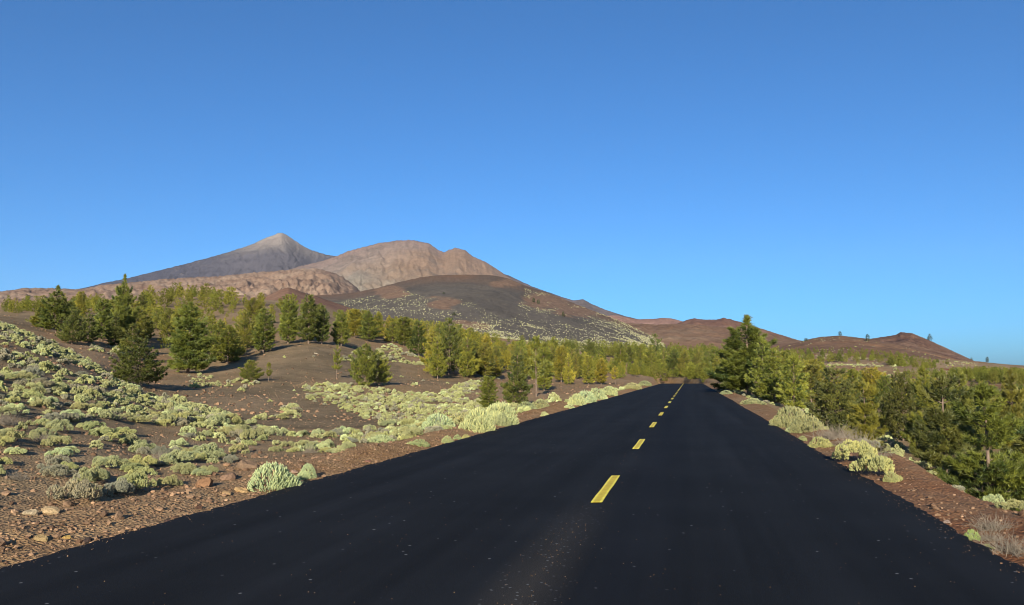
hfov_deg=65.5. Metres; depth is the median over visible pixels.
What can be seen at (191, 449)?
shrub
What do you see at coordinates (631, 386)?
shrub
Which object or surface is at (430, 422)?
shrub
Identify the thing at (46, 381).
shrub
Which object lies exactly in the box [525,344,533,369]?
pine tree
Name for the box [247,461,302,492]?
shrub
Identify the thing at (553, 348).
pine tree
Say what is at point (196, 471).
shrub
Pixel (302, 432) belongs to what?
shrub
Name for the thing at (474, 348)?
pine tree
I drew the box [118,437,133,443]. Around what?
shrub
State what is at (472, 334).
pine tree
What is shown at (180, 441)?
shrub
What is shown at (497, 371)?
pine tree
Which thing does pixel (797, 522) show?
road
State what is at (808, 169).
sky
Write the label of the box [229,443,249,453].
shrub
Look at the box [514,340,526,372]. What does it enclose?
pine tree
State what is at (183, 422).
shrub
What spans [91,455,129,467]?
shrub
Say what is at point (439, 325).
pine tree
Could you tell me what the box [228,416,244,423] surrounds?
shrub
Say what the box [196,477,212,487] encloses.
rock
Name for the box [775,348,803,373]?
pine tree
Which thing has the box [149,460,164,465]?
shrub
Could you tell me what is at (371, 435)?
shrub
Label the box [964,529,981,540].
shrub
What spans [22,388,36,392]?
shrub
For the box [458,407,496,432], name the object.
shrub
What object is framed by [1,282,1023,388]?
pine forest
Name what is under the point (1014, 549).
dry shrub
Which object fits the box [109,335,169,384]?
pine tree
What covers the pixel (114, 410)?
shrub
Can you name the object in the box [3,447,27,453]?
shrub
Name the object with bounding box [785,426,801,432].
shrub
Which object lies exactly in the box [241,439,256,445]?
shrub
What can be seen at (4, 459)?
shrub
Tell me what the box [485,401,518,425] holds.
shrub
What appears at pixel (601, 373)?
pine tree
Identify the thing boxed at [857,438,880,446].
shrub
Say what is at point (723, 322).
twin cones
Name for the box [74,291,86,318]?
pine tree
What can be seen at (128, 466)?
shrub
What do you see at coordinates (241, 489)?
rock
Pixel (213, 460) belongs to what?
shrub
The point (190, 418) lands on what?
shrub
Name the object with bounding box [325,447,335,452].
shrub
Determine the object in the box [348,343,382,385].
pine tree
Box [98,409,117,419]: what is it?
shrub
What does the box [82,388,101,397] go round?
shrub
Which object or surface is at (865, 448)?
shrub
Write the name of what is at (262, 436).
shrub
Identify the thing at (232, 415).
shrub
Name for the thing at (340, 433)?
shrub
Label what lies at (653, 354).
pine tree
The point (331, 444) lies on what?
shrub
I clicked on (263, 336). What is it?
pine tree
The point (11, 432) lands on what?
shrub
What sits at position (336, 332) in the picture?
pine tree
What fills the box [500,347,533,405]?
pine tree
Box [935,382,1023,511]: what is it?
pine tree
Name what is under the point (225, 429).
shrub
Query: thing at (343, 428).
shrub
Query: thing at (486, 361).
pine tree
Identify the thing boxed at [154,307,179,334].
pine tree
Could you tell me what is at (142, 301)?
pine tree
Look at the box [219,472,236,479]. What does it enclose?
rock
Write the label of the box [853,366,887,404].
pine tree
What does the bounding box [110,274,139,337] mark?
pine tree
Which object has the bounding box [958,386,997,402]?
pine tree
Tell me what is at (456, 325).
pine tree
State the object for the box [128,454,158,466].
shrub
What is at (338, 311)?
pine tree
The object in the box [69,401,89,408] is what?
shrub
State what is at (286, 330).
pine tree
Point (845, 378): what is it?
pine tree
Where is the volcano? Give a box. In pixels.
[80,233,334,288]
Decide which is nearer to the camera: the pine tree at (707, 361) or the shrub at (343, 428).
the shrub at (343, 428)
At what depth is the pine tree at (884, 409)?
39.90 m
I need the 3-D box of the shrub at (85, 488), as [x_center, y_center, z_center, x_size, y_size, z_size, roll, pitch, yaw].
[-4.929,2.131,9.008,0.527,0.280,0.478,1,-5,-7]
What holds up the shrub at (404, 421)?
on the ground
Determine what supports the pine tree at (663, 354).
on the ground
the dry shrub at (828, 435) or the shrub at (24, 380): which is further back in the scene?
the shrub at (24, 380)
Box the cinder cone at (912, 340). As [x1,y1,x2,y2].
[872,332,972,360]
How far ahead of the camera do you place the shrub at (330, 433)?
21.30 m
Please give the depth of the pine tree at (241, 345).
80.92 m
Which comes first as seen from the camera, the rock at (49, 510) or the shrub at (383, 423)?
the rock at (49, 510)
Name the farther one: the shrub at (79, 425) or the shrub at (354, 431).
the shrub at (354, 431)
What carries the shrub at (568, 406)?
on the ground
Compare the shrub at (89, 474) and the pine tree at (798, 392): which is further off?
the pine tree at (798, 392)
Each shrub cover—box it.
[0,321,936,474]
[341,288,664,351]
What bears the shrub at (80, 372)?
on the ground
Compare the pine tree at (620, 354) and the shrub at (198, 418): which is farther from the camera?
the pine tree at (620, 354)
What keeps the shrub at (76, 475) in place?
on the ground
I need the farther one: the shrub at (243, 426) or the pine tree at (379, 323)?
the pine tree at (379, 323)
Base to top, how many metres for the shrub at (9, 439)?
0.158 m
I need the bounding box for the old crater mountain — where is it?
[293,240,511,291]
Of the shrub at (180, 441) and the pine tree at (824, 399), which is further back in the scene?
the pine tree at (824, 399)
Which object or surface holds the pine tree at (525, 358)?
on the ground
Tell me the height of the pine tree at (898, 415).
3.243 m
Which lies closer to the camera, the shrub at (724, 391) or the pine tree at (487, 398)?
the pine tree at (487, 398)
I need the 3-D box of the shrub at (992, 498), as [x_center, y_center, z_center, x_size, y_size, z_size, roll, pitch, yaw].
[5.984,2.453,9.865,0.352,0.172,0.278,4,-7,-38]
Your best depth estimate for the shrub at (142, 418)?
19.91 m
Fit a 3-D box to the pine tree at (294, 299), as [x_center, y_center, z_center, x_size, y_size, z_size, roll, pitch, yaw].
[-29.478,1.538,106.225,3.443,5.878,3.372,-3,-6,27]
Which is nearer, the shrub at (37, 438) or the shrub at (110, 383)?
the shrub at (37, 438)
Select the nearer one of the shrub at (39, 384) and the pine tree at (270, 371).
the shrub at (39, 384)
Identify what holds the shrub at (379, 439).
on the ground
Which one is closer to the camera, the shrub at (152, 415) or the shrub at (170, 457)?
the shrub at (170, 457)
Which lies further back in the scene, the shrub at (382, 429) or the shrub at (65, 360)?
the shrub at (65, 360)
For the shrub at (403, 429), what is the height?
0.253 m
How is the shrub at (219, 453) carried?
on the ground
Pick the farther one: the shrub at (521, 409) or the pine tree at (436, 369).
the pine tree at (436, 369)
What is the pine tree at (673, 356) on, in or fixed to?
on the ground
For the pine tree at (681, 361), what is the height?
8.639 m
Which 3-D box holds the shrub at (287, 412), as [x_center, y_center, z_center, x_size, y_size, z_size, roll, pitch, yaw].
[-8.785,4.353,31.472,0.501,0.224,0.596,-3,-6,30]
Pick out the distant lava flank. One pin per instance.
(585, 304)
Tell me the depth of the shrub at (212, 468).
11.97 m
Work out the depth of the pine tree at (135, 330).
70.05 m
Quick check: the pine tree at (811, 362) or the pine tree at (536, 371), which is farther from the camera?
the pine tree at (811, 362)
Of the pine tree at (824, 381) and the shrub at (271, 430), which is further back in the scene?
the pine tree at (824, 381)
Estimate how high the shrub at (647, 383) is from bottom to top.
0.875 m
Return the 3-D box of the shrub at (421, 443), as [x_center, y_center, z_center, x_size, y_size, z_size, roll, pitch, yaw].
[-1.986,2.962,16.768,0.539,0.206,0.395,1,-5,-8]
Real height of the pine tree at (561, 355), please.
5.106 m
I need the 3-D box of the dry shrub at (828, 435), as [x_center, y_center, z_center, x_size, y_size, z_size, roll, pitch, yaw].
[7.185,2.754,17.719,1.223,0.569,1.120,1,-5,-9]
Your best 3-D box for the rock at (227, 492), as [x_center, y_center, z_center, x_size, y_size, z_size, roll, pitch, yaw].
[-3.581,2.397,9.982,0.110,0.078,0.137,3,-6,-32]
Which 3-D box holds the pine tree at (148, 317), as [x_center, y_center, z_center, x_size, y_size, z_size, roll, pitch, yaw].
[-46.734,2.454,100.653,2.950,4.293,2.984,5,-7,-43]
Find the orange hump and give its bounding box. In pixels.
[779,335,959,360]
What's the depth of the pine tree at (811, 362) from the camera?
72.42 m
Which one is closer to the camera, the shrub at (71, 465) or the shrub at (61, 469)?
the shrub at (61, 469)
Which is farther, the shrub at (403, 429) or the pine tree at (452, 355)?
the pine tree at (452, 355)
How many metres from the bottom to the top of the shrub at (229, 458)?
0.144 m
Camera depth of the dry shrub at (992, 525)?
7.75 m
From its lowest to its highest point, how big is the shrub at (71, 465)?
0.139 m
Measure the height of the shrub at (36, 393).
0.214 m
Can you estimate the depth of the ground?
20.07 m
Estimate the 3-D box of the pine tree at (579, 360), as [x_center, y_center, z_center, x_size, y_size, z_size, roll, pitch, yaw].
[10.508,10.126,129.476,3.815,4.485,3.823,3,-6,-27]
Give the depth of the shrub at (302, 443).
17.05 m
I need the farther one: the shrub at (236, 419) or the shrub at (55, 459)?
the shrub at (236, 419)
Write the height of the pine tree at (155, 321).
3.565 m
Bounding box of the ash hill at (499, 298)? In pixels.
[314,275,666,350]
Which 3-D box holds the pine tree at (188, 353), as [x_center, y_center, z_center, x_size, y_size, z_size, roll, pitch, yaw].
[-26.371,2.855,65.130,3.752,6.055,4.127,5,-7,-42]
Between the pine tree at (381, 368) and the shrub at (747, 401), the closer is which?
the shrub at (747, 401)
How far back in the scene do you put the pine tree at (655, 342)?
294.77 m
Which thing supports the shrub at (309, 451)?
on the ground
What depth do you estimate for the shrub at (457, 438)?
18.58 m
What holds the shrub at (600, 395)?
on the ground
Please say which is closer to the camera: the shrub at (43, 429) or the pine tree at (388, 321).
the shrub at (43, 429)
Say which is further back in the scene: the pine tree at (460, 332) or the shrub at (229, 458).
the pine tree at (460, 332)
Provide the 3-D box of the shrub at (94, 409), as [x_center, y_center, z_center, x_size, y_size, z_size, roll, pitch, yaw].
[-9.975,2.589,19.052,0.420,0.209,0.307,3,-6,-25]
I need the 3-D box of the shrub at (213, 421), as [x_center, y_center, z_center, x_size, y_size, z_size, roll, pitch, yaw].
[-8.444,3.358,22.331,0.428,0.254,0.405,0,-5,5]
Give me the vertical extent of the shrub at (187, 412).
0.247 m
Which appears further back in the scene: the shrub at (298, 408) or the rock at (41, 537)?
the shrub at (298, 408)
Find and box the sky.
[0,0,1023,364]
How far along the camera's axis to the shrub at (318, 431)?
21.61 m
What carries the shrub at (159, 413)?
on the ground
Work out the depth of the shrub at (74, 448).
12.55 m
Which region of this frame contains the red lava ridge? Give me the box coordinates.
[0,268,359,307]
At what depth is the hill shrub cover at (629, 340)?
494.75 m
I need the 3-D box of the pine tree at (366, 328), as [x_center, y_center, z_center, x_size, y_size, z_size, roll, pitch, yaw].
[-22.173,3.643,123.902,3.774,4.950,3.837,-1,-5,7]
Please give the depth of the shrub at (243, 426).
20.81 m
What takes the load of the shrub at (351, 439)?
on the ground
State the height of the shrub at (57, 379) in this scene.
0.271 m
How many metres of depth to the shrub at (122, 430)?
16.77 m
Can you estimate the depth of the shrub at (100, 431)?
15.42 m
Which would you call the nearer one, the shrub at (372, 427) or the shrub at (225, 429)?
the shrub at (225, 429)
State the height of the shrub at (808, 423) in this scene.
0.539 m
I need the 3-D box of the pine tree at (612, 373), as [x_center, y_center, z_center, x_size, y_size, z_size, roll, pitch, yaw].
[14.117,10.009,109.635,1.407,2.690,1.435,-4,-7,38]
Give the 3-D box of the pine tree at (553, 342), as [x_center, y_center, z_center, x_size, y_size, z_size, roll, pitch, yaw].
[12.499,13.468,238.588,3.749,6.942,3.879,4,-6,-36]
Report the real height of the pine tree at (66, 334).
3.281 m
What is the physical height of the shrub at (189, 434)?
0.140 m
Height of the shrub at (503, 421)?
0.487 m
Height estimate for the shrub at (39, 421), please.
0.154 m
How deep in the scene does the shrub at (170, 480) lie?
10.56 m
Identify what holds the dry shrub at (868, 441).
on the ground
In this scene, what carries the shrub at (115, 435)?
on the ground
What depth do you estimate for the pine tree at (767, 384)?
54.53 m
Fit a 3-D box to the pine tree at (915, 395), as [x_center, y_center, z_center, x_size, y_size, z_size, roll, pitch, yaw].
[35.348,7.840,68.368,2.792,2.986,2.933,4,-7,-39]
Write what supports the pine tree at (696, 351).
on the ground
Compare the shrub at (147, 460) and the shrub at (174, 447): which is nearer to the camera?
the shrub at (147, 460)
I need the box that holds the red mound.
[264,287,360,311]
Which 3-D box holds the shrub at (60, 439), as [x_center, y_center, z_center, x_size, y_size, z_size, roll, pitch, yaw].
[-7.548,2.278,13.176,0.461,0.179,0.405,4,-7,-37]
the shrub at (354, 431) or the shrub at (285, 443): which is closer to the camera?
the shrub at (285, 443)
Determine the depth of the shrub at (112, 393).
23.90 m
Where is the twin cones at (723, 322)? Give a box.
[678,318,791,338]
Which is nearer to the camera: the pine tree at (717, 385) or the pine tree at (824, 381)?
the pine tree at (824, 381)
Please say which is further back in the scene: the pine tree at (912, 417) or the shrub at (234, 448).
the pine tree at (912, 417)
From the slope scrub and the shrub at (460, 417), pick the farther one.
the slope scrub
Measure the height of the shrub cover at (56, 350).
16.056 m
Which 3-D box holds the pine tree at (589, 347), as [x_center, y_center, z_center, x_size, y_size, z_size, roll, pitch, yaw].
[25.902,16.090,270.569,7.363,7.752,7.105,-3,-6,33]
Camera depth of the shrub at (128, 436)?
16.02 m
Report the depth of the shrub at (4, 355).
24.16 m
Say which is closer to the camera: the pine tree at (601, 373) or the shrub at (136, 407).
the shrub at (136, 407)
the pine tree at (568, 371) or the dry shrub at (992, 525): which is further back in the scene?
the pine tree at (568, 371)
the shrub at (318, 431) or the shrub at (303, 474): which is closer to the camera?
the shrub at (303, 474)
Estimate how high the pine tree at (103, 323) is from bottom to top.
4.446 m
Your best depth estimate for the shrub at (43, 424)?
15.19 m
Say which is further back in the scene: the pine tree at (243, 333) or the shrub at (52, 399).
the pine tree at (243, 333)
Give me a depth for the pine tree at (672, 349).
271.64 m
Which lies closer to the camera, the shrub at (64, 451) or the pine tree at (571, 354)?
the shrub at (64, 451)
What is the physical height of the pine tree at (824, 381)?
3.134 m
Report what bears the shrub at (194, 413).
on the ground
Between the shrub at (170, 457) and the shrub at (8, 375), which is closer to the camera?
the shrub at (170, 457)
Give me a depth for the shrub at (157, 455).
13.76 m
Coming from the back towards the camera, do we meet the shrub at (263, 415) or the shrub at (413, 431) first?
the shrub at (263, 415)
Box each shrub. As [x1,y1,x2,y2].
[0,352,9,360]
[0,372,15,378]
[0,406,20,414]
[0,409,21,424]
[0,427,26,438]
[0,435,14,445]
[0,456,12,463]
[0,468,5,474]
[3,396,20,402]
[3,403,29,413]
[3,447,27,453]
[3,470,34,480]
[12,372,35,378]
[13,378,27,383]
[21,367,44,375]
[21,391,43,397]
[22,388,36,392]
[26,382,43,387]
[26,429,47,438]
[27,427,54,442]
[29,398,51,405]
[31,377,54,385]
[31,386,47,393]
[33,427,56,436]
[34,418,48,423]
[36,454,72,468]
[38,360,54,369]
[38,419,51,426]
[39,464,76,476]
[40,412,63,421]
[40,435,71,445]
[41,396,59,402]
[44,447,73,455]
[45,419,73,430]
[46,478,102,500]
[49,382,69,390]
[50,376,62,383]
[50,386,65,391]
[53,390,67,394]
[56,358,69,364]
[56,461,78,471]
[58,354,74,359]
[59,412,79,420]
[60,409,85,417]
[62,446,79,452]
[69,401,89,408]
[71,466,110,481]
[73,394,90,400]
[73,469,105,480]
[74,371,88,374]
[76,421,87,427]
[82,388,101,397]
[83,421,106,429]
[86,403,105,409]
[87,407,103,412]
[88,385,105,395]
[88,425,115,435]
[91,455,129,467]
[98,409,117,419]
[100,432,125,441]
[101,380,115,385]
[102,477,135,496]
[107,391,121,396]
[107,407,122,412]
[107,409,124,420]
[113,426,136,433]
[117,413,132,419]
[117,472,156,488]
[118,396,130,401]
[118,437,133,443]
[120,383,132,388]
[120,433,140,440]
[120,462,147,471]
[126,403,142,410]
[126,469,141,474]
[128,442,156,453]
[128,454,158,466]
[129,415,150,421]
[136,446,152,454]
[137,467,157,474]
[145,413,158,418]
[148,410,162,415]
[149,448,166,459]
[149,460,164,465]
[151,445,170,454]
[155,474,183,486]
[156,419,174,425]
[158,414,175,421]
[159,449,194,464]
[160,401,173,409]
[168,437,188,445]
[169,445,181,453]
[170,412,187,420]
[170,463,196,473]
[173,417,189,423]
[174,406,188,410]
[177,420,189,426]
[178,410,190,415]
[178,425,196,435]
[180,447,195,451]
[183,432,196,437]
[185,416,195,421]
[189,410,198,415]
[191,468,211,475]
[192,416,203,420]
[193,442,223,452]
[193,452,207,460]
[197,430,212,436]
[199,450,226,459]
[199,465,218,472]
[204,418,218,424]
[207,413,230,422]
[207,458,220,462]
[216,426,233,434]
[223,454,238,462]
[226,413,238,417]
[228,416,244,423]
[229,429,242,437]
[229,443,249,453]
[230,423,250,429]
[239,429,260,438]
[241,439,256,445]
[245,418,256,423]
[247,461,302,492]
[255,434,267,440]
[257,426,274,430]
[258,412,267,419]
[265,427,282,435]
[268,445,284,451]
[276,415,289,418]
[279,428,288,433]
[280,440,295,446]
[283,410,296,414]
[286,403,298,407]
[286,447,299,451]
[291,406,302,411]
[294,440,314,447]
[297,462,316,479]
[298,430,308,434]
[300,444,317,452]
[303,443,316,449]
[311,428,324,433]
[315,443,330,448]
[317,447,330,452]
[322,440,334,446]
[323,430,337,437]
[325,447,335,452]
[332,428,344,435]
[340,425,351,433]
[341,441,354,448]
[347,436,358,441]
[349,428,360,434]
[363,424,376,430]
[366,434,382,438]
[367,434,394,442]
[378,427,388,432]
[379,421,394,425]
[392,426,408,434]
[397,434,410,440]
[400,418,414,424]
[405,427,423,436]
[406,439,429,446]
[421,412,455,429]
[425,426,438,431]
[441,435,454,442]
[448,411,472,422]
[453,434,461,439]
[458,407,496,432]
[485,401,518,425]
[493,412,511,426]
[516,401,536,410]
[517,405,530,412]
[532,399,548,408]
[564,404,574,408]
[567,393,585,405]
[576,390,596,402]
[586,388,607,399]
[601,386,617,395]
[622,382,641,389]
[639,380,651,385]
[720,390,732,394]
[740,398,766,404]
[768,405,806,427]
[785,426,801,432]
[789,414,825,433]
[799,435,806,440]
[806,420,862,440]
[807,436,834,447]
[828,429,893,447]
[831,439,877,459]
[849,452,894,473]
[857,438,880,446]
[858,445,900,457]
[882,471,902,482]
[913,460,927,466]
[952,485,964,489]
[964,512,1022,531]
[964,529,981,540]
[965,525,1011,541]
[970,522,1023,557]
[981,494,1006,506]
[994,498,1023,510]
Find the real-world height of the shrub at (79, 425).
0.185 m
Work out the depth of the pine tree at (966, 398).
32.78 m
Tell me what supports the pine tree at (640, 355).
on the ground
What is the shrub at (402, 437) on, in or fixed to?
on the ground
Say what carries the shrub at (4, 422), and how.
on the ground
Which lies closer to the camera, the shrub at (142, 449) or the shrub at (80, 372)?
the shrub at (142, 449)
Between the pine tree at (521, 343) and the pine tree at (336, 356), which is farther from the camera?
the pine tree at (521, 343)
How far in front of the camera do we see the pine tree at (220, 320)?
92.52 m
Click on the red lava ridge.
(314, 281)
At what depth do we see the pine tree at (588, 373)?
100.77 m
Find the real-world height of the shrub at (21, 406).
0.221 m
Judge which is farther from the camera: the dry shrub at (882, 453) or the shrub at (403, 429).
the shrub at (403, 429)
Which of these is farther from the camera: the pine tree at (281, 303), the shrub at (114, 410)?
the pine tree at (281, 303)
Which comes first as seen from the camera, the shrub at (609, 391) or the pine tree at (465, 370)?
the shrub at (609, 391)
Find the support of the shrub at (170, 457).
on the ground
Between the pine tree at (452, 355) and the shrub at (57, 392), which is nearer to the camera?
the shrub at (57, 392)
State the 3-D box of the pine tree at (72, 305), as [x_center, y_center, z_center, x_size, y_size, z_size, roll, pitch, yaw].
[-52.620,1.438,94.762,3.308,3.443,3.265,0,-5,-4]
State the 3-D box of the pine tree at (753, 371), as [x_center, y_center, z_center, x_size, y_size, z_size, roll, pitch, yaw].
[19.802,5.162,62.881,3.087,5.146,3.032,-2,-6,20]
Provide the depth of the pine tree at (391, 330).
132.42 m
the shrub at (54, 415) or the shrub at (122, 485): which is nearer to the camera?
the shrub at (122, 485)
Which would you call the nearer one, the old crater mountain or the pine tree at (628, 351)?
the pine tree at (628, 351)
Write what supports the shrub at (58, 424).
on the ground
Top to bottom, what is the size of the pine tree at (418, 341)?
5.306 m
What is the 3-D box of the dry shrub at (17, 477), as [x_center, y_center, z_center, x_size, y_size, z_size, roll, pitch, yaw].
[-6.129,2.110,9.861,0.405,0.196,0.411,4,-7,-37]
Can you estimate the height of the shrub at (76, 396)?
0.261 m
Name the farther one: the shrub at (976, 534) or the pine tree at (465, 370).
the pine tree at (465, 370)
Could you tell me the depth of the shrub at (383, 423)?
26.38 m
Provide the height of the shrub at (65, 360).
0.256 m
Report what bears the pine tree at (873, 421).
on the ground
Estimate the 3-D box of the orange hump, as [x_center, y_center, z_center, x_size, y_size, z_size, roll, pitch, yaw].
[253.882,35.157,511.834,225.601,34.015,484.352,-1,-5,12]
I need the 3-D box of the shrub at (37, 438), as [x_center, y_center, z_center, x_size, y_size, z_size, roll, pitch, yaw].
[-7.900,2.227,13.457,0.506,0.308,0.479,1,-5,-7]
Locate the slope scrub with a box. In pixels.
[789,337,977,377]
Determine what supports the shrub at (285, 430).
on the ground
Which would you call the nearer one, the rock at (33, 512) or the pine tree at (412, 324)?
the rock at (33, 512)
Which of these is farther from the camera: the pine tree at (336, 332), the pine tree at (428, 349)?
the pine tree at (336, 332)
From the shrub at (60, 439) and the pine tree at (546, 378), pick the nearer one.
the shrub at (60, 439)
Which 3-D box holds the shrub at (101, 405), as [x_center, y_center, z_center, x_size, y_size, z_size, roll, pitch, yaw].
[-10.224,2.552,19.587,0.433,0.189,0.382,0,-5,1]
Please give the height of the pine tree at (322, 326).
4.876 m
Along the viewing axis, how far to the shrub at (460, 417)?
26.44 m
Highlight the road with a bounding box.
[0,383,1023,604]
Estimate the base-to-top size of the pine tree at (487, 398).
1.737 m
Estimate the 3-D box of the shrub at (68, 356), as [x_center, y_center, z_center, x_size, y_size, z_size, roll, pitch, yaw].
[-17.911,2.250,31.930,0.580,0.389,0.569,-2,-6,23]
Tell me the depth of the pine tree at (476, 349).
97.74 m
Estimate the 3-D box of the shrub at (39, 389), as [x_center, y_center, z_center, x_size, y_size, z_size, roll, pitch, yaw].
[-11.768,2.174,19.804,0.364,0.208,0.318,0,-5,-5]
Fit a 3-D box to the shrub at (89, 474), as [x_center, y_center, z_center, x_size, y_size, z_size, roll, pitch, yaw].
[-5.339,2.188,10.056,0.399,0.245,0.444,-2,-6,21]
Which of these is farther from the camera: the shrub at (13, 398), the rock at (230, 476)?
the shrub at (13, 398)
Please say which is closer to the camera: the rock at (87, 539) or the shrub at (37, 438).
the rock at (87, 539)
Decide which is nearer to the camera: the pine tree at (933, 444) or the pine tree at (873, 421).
the pine tree at (933, 444)
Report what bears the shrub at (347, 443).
on the ground
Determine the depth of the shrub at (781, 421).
23.28 m
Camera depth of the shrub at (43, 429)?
13.91 m
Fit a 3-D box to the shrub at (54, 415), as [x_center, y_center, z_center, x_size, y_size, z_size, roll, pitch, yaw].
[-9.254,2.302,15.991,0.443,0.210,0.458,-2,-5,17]
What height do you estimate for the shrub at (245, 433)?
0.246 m
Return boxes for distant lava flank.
[504,274,634,318]
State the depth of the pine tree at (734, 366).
68.19 m
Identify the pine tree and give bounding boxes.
[25,301,58,327]
[36,285,79,332]
[54,307,89,343]
[59,300,82,324]
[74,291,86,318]
[81,313,101,342]
[90,298,113,339]
[105,312,126,345]
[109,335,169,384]
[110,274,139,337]
[113,323,146,355]
[126,307,155,339]
[130,302,152,328]
[136,292,150,312]
[140,305,153,336]
[151,307,162,329]
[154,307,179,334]
[165,301,216,372]
[169,307,182,335]
[203,318,220,359]
[209,324,244,362]
[213,318,225,340]
[224,332,246,355]
[226,309,256,346]
[238,359,264,380]
[243,297,264,317]
[251,307,277,352]
[266,362,272,380]
[275,294,298,320]
[277,299,298,343]
[279,293,302,329]
[294,294,321,343]
[314,305,331,343]
[329,310,351,345]
[331,345,342,377]
[333,309,341,328]
[347,308,362,337]
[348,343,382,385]
[357,311,380,340]
[369,351,393,384]
[370,311,384,337]
[382,315,396,338]
[383,318,397,341]
[393,316,412,345]
[405,321,427,355]
[409,318,417,343]
[417,321,430,339]
[419,327,443,371]
[426,336,450,378]
[431,321,446,345]
[437,317,462,373]
[448,327,464,350]
[450,323,466,351]
[455,332,480,376]
[462,327,483,344]
[462,339,481,373]
[466,341,476,369]
[475,342,495,375]
[476,375,499,406]
[480,334,491,350]
[490,355,503,377]
[492,346,504,369]
[497,341,507,366]
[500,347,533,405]
[506,344,512,355]
[509,342,516,361]
[510,346,529,376]
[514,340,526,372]
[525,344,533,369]
[528,334,547,396]
[535,346,554,390]
[542,342,554,372]
[549,336,557,349]
[549,345,555,370]
[551,346,568,381]
[560,353,576,383]
[566,347,582,369]
[571,351,582,376]
[572,354,579,378]
[580,339,599,359]
[580,355,595,383]
[594,358,608,383]
[609,366,618,383]
[612,342,627,367]
[619,341,634,362]
[634,344,646,365]
[636,344,662,368]
[649,333,661,360]
[660,348,666,368]
[663,346,679,365]
[665,349,679,373]
[677,349,691,376]
[690,355,700,366]
[691,346,705,356]
[692,348,702,364]
[700,349,711,367]
[702,314,794,394]
[709,343,745,391]
[709,346,719,363]
[711,355,719,377]
[743,336,776,396]
[750,347,794,403]
[773,351,815,408]
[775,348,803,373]
[797,363,824,409]
[801,365,868,434]
[808,358,821,376]
[808,370,838,403]
[831,368,852,403]
[843,380,889,451]
[845,368,859,387]
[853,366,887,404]
[868,374,894,403]
[877,371,922,440]
[879,390,904,430]
[899,365,952,450]
[907,373,989,490]
[912,377,927,406]
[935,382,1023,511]
[937,367,984,453]
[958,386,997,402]
[984,388,1023,433]
[992,368,1023,461]
[1001,406,1023,456]
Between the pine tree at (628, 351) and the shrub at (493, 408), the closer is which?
the shrub at (493, 408)
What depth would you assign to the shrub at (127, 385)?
31.61 m
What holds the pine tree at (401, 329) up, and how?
on the ground
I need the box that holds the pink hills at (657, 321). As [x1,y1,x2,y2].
[606,315,682,324]
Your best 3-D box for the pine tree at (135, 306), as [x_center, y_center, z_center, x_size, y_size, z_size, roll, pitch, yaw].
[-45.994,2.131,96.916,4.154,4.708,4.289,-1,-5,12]
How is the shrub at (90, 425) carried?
on the ground
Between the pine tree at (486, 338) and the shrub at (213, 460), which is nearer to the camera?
the shrub at (213, 460)
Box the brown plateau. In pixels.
[626,323,800,349]
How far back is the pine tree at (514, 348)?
148.80 m
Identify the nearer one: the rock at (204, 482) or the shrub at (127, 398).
the rock at (204, 482)
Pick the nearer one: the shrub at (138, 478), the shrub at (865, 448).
the shrub at (138, 478)
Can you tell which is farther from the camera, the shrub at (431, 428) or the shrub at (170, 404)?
the shrub at (170, 404)
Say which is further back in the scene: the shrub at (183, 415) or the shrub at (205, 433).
the shrub at (183, 415)
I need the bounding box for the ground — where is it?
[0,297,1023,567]
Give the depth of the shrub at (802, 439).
18.37 m
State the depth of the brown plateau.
710.06 m
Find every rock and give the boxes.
[22,509,38,515]
[33,534,47,541]
[41,506,59,514]
[82,537,91,542]
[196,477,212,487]
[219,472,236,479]
[222,490,230,495]
[234,487,248,492]
[236,459,258,468]
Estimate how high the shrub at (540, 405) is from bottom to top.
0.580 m
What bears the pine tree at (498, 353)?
on the ground
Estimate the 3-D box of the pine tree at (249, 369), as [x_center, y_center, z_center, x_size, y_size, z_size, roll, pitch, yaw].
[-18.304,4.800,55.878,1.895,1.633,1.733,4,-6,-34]
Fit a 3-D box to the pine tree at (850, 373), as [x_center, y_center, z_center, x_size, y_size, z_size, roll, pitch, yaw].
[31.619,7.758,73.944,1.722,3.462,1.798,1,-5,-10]
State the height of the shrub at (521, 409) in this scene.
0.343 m
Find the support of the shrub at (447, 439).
on the ground
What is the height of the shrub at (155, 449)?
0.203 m
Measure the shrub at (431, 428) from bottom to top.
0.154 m
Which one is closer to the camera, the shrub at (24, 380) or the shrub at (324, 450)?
the shrub at (324, 450)
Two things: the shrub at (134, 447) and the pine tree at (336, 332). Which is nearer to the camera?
the shrub at (134, 447)
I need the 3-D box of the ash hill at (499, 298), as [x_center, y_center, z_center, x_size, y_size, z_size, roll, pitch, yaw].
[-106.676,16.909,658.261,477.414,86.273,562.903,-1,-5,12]
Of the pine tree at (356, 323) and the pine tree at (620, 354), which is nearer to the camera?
the pine tree at (356, 323)
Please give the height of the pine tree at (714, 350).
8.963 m
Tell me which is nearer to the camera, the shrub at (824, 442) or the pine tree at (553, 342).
the shrub at (824, 442)
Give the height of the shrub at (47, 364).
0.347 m
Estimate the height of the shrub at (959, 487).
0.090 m
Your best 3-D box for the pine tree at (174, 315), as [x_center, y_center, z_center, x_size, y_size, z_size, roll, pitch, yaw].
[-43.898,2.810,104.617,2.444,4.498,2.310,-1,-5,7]
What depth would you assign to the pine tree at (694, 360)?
243.41 m
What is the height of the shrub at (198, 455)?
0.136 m
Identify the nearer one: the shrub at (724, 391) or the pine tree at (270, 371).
the pine tree at (270, 371)

